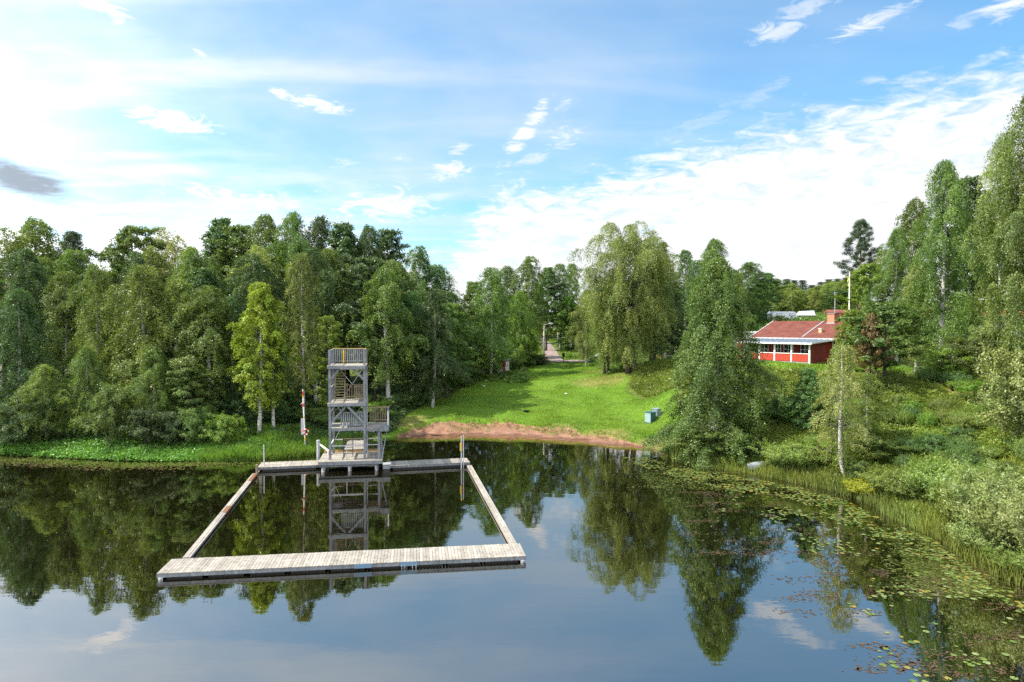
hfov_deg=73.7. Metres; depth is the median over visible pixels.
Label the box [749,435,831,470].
bush
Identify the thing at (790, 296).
distant tree
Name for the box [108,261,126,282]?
forest tree
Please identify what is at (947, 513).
bush
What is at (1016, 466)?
bush
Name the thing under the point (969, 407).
bush
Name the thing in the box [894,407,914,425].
bush
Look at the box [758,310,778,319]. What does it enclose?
bush
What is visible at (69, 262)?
birch tree
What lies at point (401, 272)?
forest tree
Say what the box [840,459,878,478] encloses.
bush
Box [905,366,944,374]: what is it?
bush
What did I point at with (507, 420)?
beach edge grass
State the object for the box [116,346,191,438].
birch tree
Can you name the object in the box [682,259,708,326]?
birch tree
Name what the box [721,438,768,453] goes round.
bush
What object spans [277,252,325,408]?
birch tree
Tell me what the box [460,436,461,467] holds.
steel pole
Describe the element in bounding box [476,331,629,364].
meadow grass
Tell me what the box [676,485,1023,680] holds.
water weed
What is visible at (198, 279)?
forest tree
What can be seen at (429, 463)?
walkway
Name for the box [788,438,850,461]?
bush
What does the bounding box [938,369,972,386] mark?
bush
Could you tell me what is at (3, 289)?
forest tree
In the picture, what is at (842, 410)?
bush
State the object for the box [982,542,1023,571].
bush
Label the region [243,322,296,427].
birch tree
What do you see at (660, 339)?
birch tree
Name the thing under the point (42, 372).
tree
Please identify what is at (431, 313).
forest tree
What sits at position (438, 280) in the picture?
birch tree
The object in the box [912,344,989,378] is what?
bush
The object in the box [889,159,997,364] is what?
birch tree
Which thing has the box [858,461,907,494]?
bush
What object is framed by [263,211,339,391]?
birch tree
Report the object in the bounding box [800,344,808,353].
window
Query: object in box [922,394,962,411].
bush
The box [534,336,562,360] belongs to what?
gravel path
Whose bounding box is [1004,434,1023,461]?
bush
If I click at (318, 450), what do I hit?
mooring post
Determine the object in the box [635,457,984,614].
lily pads
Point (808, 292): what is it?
distant tree
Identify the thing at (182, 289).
birch tree
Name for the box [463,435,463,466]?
steel pole
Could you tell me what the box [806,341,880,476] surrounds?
birch tree
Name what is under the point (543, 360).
bush
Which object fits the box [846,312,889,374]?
maple tree
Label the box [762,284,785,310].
distant tree
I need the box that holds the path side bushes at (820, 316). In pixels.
[419,308,976,382]
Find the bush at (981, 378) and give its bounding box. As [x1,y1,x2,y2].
[974,374,994,388]
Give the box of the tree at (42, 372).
[0,364,82,442]
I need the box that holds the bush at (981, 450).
[964,443,1012,459]
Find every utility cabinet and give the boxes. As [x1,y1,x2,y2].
[645,411,656,422]
[652,408,661,416]
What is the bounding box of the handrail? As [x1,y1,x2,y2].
[319,443,328,454]
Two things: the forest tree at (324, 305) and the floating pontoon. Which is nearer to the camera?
the floating pontoon
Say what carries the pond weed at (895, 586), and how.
on the lake water
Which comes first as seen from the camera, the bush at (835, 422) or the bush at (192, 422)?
the bush at (835, 422)
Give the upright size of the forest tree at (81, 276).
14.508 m
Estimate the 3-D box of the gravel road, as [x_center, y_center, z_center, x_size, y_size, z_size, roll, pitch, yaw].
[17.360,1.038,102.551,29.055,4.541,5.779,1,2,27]
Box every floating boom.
[182,473,257,558]
[467,465,515,543]
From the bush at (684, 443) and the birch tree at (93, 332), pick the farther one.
the birch tree at (93, 332)
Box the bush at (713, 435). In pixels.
[678,426,761,455]
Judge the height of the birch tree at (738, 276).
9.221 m
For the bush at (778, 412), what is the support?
on the ground at (400, 385)
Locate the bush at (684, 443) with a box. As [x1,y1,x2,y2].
[667,433,706,452]
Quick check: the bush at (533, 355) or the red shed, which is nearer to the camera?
the red shed
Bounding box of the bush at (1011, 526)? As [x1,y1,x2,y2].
[947,473,1023,557]
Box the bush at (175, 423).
[152,406,200,443]
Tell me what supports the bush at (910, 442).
on the ground at (400, 385)
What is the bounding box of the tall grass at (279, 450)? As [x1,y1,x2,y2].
[193,421,376,461]
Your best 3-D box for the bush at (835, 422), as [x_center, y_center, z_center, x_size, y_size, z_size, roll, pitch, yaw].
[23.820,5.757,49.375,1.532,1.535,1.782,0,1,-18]
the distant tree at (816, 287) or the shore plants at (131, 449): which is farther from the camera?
the distant tree at (816, 287)
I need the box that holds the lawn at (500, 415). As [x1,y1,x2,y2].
[373,356,911,451]
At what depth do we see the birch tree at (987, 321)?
55.66 m
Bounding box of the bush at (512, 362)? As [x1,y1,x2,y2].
[504,357,526,367]
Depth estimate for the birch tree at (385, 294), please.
69.02 m
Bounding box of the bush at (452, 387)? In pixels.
[440,374,469,391]
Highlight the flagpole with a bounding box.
[847,272,849,308]
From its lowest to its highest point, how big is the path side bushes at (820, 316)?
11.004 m
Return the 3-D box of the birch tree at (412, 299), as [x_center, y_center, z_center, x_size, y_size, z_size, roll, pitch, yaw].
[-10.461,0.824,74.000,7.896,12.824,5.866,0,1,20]
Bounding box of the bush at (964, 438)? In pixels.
[946,432,978,445]
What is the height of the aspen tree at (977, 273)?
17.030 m
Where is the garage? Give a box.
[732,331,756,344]
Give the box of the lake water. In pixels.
[0,434,1023,681]
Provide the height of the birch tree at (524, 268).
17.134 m
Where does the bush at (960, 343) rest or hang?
on the ground at (400, 385)
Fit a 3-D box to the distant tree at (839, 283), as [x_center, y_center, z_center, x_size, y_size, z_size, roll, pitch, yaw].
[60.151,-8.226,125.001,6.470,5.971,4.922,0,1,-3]
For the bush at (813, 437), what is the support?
on the ground at (400, 385)
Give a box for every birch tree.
[0,216,65,363]
[0,226,47,390]
[0,287,75,424]
[23,271,101,415]
[44,248,93,366]
[46,346,122,438]
[63,263,138,421]
[89,263,206,429]
[109,245,171,390]
[112,277,220,410]
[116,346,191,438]
[133,226,186,280]
[161,235,195,283]
[162,246,226,393]
[167,285,246,422]
[200,296,259,413]
[225,281,301,433]
[226,244,297,375]
[234,212,287,387]
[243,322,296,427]
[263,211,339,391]
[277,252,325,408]
[297,214,340,388]
[346,265,430,404]
[351,224,386,387]
[389,290,451,391]
[396,245,437,381]
[407,328,458,397]
[409,263,464,341]
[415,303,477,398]
[416,290,482,389]
[457,307,488,369]
[464,267,534,374]
[485,265,520,342]
[496,290,543,368]
[505,255,550,353]
[548,263,574,349]
[564,263,584,346]
[565,220,689,373]
[567,291,599,365]
[577,262,632,373]
[630,254,682,360]
[637,254,794,469]
[674,249,696,331]
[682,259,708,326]
[684,238,738,317]
[726,272,759,334]
[732,261,776,324]
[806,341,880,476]
[846,372,893,441]
[857,227,933,363]
[866,250,894,301]
[879,196,954,361]
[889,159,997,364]
[894,259,938,371]
[956,137,1023,370]
[964,94,1023,364]
[992,140,1023,329]
[1014,319,1023,350]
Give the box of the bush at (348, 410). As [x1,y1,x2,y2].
[322,404,372,414]
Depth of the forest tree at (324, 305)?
71.15 m
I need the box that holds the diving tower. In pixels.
[327,348,388,459]
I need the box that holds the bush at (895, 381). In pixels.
[887,374,904,385]
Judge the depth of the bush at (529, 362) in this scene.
99.08 m
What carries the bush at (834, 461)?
on the ground at (400, 385)
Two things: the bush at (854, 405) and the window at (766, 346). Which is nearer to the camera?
the bush at (854, 405)
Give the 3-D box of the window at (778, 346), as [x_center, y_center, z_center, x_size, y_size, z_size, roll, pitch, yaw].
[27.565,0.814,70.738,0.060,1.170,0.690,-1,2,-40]
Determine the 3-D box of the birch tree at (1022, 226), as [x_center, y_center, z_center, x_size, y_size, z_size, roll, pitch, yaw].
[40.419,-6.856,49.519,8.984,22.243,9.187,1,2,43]
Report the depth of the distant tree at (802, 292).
121.00 m
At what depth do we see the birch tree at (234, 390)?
61.42 m
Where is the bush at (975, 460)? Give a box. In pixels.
[940,449,989,466]
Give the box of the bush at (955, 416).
[944,406,984,425]
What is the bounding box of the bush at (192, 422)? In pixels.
[174,403,220,443]
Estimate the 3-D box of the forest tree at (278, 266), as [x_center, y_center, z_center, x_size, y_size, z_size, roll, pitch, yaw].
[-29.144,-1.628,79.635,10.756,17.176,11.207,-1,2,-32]
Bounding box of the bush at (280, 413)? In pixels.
[248,398,308,423]
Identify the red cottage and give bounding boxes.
[823,310,845,316]
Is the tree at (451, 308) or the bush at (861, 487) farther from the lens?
the tree at (451, 308)
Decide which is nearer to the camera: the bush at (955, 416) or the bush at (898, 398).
the bush at (955, 416)
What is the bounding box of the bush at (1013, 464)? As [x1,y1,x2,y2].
[986,460,1023,477]
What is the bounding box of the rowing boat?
[747,461,769,468]
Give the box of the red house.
[737,313,893,363]
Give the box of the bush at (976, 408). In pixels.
[972,404,1004,415]
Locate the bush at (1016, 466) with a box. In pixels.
[984,460,1023,472]
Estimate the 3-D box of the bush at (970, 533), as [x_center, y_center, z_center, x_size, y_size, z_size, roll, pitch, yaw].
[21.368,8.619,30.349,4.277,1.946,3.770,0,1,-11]
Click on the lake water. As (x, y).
(616, 576)
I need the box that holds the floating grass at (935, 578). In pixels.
[903,547,1017,600]
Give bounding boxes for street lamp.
[543,323,552,359]
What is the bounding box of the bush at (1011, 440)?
[1003,435,1021,445]
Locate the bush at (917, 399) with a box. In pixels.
[907,396,926,406]
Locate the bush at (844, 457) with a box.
[830,446,861,468]
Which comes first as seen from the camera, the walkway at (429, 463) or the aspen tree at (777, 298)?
the walkway at (429, 463)
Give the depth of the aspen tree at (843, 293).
111.83 m
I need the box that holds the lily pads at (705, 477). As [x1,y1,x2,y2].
[626,457,984,597]
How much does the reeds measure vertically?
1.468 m
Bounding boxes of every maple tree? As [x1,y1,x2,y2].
[554,295,580,350]
[834,301,935,387]
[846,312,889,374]
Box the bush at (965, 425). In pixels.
[942,419,982,431]
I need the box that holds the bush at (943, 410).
[925,403,958,422]
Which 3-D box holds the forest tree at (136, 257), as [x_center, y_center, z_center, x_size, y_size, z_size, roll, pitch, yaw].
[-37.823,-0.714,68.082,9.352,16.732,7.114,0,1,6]
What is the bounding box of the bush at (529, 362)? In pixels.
[509,355,535,366]
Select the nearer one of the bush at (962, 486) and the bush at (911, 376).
the bush at (962, 486)
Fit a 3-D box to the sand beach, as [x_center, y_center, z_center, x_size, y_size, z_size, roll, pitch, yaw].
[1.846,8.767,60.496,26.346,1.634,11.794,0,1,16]
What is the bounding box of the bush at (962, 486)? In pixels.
[937,442,1023,537]
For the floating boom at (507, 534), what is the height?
0.332 m
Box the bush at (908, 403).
[896,399,927,411]
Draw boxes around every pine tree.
[53,229,92,274]
[833,218,883,308]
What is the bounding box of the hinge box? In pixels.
[383,462,390,472]
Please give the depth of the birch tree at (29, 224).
85.43 m
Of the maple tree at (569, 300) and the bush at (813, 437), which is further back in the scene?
the maple tree at (569, 300)
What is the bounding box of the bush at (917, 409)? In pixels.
[897,402,921,421]
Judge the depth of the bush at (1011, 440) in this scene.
40.31 m
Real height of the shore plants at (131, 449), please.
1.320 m
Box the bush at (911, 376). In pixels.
[904,372,917,378]
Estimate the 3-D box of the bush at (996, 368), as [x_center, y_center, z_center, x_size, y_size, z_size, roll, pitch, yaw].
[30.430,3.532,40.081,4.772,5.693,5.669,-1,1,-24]
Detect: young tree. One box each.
[165,363,220,428]
[777,367,839,429]
[827,308,868,371]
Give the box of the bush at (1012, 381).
[964,340,1023,443]
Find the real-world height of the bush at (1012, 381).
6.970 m
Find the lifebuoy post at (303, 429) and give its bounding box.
[301,389,308,444]
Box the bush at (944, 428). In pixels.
[930,424,958,436]
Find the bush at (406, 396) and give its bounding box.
[391,391,422,406]
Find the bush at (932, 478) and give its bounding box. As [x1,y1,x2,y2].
[900,446,1009,506]
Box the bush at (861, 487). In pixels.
[841,475,877,495]
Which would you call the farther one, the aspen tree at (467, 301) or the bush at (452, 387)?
the aspen tree at (467, 301)
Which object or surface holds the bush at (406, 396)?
on the ground at (400, 385)
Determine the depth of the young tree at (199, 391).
56.66 m
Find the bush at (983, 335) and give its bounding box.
[957,326,1020,369]
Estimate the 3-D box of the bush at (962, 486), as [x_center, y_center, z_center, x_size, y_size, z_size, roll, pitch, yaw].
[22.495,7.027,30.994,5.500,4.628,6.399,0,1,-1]
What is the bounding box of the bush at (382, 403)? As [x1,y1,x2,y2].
[352,399,396,419]
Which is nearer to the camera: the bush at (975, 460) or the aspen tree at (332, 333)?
the bush at (975, 460)
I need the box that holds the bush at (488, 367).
[472,362,499,374]
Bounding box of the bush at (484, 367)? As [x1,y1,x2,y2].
[465,365,493,376]
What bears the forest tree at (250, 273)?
on the ground at (400, 385)
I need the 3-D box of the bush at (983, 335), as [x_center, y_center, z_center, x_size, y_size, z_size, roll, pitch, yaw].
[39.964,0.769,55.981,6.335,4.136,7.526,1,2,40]
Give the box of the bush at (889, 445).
[841,434,918,459]
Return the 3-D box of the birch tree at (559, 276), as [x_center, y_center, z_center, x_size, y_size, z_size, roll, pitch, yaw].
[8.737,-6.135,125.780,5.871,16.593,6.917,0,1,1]
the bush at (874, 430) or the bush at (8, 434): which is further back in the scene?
the bush at (8, 434)
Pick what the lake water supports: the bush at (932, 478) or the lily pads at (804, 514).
the lily pads at (804, 514)
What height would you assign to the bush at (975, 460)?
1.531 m
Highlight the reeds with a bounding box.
[664,439,1023,586]
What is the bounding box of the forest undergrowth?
[0,389,441,442]
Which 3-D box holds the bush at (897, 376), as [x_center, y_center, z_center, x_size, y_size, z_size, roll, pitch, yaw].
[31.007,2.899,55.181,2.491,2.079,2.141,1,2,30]
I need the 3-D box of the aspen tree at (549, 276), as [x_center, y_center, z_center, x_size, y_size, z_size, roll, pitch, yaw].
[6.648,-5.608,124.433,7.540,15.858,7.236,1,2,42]
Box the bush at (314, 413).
[293,406,335,424]
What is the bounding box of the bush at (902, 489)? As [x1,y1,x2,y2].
[879,459,960,500]
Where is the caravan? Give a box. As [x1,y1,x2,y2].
[767,311,796,319]
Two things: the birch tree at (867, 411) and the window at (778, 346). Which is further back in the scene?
the window at (778, 346)
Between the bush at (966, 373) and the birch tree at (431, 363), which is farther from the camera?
the birch tree at (431, 363)
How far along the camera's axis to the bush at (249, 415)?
59.61 m
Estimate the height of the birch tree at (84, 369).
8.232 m
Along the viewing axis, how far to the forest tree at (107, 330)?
77.67 m
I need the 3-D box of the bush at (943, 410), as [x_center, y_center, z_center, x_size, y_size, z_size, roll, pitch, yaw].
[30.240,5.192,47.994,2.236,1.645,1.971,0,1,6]
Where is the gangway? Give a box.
[345,440,361,448]
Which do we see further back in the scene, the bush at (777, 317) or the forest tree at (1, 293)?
the bush at (777, 317)
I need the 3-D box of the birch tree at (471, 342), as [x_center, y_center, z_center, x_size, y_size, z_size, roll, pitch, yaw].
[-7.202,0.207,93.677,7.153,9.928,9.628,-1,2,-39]
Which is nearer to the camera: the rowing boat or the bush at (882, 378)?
the rowing boat
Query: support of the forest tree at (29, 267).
on the ground at (400, 385)
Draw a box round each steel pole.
[263,445,264,464]
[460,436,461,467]
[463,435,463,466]
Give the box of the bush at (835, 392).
[827,387,847,398]
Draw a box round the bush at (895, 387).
[885,383,913,391]
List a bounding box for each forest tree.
[0,248,60,396]
[0,267,6,292]
[0,280,6,357]
[2,256,64,374]
[38,273,112,388]
[73,295,125,348]
[99,271,121,347]
[104,251,183,389]
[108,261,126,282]
[121,274,169,368]
[151,267,246,365]
[188,255,237,390]
[216,253,291,401]
[231,254,319,364]
[279,246,358,403]
[287,248,388,382]
[332,254,415,401]
[339,258,424,395]
[401,287,475,407]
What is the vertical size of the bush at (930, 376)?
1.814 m
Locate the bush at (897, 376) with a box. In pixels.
[880,367,912,385]
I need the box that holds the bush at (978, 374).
[971,366,999,378]
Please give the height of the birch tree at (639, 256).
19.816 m
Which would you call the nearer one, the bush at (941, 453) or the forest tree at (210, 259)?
the bush at (941, 453)
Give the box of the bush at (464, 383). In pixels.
[448,373,477,386]
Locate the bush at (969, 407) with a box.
[963,402,986,412]
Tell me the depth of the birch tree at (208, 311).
58.99 m
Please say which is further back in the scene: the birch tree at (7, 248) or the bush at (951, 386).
the birch tree at (7, 248)
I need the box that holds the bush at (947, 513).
[925,474,1013,527]
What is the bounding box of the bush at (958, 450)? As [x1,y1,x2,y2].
[946,441,973,458]
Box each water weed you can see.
[2,461,255,474]
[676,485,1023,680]
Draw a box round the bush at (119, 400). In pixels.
[68,378,146,447]
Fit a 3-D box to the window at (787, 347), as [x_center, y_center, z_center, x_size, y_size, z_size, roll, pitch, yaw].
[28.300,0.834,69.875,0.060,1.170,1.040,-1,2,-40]
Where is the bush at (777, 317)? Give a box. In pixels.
[769,315,787,320]
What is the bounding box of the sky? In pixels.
[0,0,1023,311]
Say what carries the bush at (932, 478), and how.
on the ground at (400, 385)
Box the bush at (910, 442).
[891,433,927,454]
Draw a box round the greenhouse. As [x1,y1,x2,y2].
[797,311,814,317]
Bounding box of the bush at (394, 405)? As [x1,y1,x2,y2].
[372,395,410,413]
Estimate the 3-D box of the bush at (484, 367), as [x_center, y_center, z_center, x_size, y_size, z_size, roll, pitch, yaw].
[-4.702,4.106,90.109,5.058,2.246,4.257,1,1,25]
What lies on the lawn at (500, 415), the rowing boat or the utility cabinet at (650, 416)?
the utility cabinet at (650, 416)
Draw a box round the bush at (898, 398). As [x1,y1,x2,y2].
[887,393,910,408]
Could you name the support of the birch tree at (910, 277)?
on the ground at (400, 385)
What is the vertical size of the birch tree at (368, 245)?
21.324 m
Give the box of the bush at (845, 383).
[832,378,863,391]
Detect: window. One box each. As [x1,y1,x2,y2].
[761,344,768,351]
[776,344,780,352]
[784,344,793,352]
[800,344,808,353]
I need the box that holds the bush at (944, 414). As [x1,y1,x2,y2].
[938,411,954,426]
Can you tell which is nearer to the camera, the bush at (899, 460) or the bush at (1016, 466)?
the bush at (1016, 466)
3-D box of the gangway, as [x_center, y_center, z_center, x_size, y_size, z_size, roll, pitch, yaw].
[-12.551,8.506,54.855,1.600,0.200,5.600,0,1,-9]
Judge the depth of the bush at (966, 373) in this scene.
54.27 m
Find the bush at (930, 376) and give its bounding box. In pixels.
[913,364,942,382]
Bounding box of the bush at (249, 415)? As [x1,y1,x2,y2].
[215,395,265,426]
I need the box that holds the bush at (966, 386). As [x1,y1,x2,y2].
[947,379,985,400]
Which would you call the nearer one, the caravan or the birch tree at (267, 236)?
the birch tree at (267, 236)
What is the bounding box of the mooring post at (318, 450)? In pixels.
[316,440,319,459]
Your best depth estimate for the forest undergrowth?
64.36 m
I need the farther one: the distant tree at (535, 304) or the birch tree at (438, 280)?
the distant tree at (535, 304)
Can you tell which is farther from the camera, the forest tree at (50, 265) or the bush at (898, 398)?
the forest tree at (50, 265)
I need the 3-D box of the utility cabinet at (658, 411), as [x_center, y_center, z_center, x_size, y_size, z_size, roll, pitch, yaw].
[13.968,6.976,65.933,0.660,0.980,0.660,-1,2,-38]
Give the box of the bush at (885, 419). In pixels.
[875,406,897,424]
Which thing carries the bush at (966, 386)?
on the ground at (400, 385)
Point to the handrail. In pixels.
(325, 448)
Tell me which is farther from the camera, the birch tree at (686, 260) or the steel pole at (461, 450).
the birch tree at (686, 260)
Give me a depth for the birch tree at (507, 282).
111.40 m
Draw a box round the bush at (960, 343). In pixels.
[924,335,1014,373]
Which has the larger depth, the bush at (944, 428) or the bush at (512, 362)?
the bush at (512, 362)
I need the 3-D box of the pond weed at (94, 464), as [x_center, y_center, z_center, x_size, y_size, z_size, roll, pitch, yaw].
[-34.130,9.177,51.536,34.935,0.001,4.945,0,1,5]
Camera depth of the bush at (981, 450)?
39.62 m
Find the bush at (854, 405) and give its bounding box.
[843,396,870,414]
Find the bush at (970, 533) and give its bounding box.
[941,514,1013,553]
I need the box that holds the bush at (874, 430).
[852,422,886,433]
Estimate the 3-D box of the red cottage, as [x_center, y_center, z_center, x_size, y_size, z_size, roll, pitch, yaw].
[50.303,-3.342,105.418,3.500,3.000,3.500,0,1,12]
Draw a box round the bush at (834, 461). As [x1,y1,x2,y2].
[829,455,851,468]
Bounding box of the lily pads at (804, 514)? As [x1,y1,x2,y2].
[636,459,982,587]
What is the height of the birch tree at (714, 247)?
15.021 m
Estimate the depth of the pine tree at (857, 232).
95.20 m
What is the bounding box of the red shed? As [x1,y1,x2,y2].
[496,359,510,371]
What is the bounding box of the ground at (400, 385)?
[0,301,1023,574]
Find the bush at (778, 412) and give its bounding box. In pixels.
[752,395,810,425]
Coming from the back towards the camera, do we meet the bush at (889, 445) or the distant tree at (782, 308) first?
the distant tree at (782, 308)
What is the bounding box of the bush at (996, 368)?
[975,360,1023,436]
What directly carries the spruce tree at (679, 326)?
on the ground at (400, 385)
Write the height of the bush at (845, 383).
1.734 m
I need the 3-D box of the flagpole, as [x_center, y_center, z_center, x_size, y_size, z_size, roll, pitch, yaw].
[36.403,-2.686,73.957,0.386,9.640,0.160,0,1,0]
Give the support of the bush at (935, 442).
on the ground at (400, 385)
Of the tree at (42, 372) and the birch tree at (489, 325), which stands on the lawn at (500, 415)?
the birch tree at (489, 325)
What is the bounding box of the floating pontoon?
[156,543,525,580]
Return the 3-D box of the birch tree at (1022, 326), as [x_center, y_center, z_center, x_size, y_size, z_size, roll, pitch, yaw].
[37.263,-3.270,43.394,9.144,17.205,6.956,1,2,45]
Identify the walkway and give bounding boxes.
[258,460,319,470]
[388,458,469,469]
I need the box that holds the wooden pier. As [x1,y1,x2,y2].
[318,438,383,471]
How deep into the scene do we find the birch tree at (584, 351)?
99.66 m
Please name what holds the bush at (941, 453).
on the ground at (400, 385)
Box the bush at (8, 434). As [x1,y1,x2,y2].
[0,396,65,445]
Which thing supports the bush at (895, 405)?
on the ground at (400, 385)
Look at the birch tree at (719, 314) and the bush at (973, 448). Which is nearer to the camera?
the bush at (973, 448)
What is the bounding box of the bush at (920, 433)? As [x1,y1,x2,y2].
[910,425,948,442]
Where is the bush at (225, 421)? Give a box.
[197,411,248,444]
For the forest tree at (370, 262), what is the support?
on the ground at (400, 385)
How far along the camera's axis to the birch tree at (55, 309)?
65.09 m
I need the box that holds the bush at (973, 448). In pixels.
[941,435,986,457]
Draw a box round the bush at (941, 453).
[928,449,955,463]
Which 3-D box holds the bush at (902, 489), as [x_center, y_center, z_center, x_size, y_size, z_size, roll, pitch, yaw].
[23.227,7.733,38.136,5.230,2.478,4.495,0,1,-1]
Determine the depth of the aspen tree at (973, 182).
67.44 m
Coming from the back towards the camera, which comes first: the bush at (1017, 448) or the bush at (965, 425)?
the bush at (965, 425)
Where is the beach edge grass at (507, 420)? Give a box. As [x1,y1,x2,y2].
[394,417,642,445]
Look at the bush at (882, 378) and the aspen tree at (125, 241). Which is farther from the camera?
the aspen tree at (125, 241)
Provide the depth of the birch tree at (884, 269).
82.17 m
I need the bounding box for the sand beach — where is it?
[392,420,665,455]
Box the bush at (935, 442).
[915,432,955,452]
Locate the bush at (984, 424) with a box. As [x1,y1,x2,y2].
[949,410,994,429]
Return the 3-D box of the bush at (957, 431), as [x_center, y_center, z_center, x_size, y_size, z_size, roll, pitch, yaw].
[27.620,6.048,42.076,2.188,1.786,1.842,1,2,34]
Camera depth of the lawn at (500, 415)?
71.13 m
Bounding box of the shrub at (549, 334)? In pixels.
[540,323,554,338]
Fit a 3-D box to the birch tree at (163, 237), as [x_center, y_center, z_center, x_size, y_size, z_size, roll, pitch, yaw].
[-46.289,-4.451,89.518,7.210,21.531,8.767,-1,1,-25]
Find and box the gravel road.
[550,346,695,361]
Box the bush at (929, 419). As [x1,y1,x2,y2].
[916,408,937,429]
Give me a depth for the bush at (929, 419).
47.33 m
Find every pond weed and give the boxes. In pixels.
[0,456,295,470]
[608,469,1018,593]
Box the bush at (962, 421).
[951,415,977,431]
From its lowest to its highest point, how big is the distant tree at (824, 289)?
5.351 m
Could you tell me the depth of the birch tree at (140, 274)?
59.02 m
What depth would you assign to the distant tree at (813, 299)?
118.24 m
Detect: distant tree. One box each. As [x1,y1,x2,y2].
[524,291,548,321]
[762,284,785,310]
[775,286,799,310]
[778,283,808,312]
[786,289,814,310]
[797,280,808,290]
[800,290,828,311]
[804,290,818,307]
[806,285,822,301]
[809,283,836,309]
[827,282,839,307]
[831,280,851,307]
[843,284,862,308]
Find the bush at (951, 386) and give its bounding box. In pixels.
[944,379,972,390]
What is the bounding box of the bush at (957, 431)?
[940,424,980,444]
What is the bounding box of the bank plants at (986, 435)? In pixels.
[629,352,1023,533]
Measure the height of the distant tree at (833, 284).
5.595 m
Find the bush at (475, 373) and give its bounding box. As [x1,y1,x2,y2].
[462,367,487,380]
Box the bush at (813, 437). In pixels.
[799,433,820,448]
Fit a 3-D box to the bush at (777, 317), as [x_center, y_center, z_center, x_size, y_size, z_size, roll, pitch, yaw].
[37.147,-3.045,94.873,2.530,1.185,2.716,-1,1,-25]
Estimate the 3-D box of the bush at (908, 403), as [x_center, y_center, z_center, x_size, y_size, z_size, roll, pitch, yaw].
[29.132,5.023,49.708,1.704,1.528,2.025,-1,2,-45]
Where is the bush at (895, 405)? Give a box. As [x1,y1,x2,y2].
[892,402,906,410]
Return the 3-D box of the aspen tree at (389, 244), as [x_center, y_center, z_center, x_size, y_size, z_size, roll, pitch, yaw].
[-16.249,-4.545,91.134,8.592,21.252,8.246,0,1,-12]
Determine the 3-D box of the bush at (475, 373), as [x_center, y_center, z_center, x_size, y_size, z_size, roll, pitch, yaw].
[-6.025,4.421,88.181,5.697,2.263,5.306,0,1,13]
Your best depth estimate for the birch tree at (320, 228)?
84.76 m
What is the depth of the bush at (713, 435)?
50.51 m
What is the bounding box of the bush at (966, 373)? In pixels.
[960,371,977,381]
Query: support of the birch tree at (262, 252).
on the ground at (400, 385)
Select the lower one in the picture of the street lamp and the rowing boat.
the rowing boat
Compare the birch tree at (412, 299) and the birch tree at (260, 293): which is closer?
the birch tree at (260, 293)
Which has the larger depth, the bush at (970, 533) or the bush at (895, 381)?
the bush at (895, 381)
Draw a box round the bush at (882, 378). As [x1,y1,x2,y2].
[872,375,889,388]
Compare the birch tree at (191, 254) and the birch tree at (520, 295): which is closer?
the birch tree at (191, 254)
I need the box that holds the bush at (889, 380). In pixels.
[872,370,892,386]
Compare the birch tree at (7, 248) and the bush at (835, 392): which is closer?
the bush at (835, 392)
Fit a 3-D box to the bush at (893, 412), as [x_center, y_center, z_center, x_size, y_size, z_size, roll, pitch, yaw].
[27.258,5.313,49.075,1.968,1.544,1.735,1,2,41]
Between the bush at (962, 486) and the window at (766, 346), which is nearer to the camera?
the bush at (962, 486)
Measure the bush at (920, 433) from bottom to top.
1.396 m
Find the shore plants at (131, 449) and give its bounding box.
[0,435,278,461]
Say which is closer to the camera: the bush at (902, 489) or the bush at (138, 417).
the bush at (902, 489)
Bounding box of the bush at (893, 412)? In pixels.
[878,404,902,424]
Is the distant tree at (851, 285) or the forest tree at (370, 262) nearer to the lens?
the forest tree at (370, 262)
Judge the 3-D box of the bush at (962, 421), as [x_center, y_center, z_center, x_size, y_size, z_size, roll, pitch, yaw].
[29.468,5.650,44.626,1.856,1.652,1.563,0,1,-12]
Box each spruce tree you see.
[551,304,589,348]
[568,297,599,347]
[635,241,690,357]
[657,281,691,353]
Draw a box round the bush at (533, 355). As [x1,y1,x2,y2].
[520,353,546,365]
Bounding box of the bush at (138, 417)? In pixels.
[110,404,171,444]
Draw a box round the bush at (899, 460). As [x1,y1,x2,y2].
[892,449,916,471]
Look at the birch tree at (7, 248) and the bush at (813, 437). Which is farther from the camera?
the birch tree at (7, 248)
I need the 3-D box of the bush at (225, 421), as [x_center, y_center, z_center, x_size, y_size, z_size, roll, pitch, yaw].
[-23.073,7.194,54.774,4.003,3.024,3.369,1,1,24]
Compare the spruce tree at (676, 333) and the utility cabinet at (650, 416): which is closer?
the utility cabinet at (650, 416)
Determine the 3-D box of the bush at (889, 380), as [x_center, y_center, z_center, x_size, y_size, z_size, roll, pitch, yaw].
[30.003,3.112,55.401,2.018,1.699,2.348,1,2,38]
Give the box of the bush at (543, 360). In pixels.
[531,354,549,364]
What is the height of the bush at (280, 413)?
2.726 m
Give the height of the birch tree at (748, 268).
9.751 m
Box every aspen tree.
[82,224,171,341]
[169,217,242,295]
[211,223,258,385]
[298,315,356,415]
[319,221,375,390]
[365,227,417,346]
[460,281,499,362]
[527,267,567,350]
[745,272,790,313]
[818,289,856,309]
[831,262,897,320]
[937,175,1002,339]
[964,206,1009,329]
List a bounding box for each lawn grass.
[738,360,912,373]
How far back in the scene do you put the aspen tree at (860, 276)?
73.55 m
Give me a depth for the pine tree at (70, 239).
91.28 m
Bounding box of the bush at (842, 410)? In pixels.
[823,403,849,417]
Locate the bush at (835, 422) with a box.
[830,413,850,429]

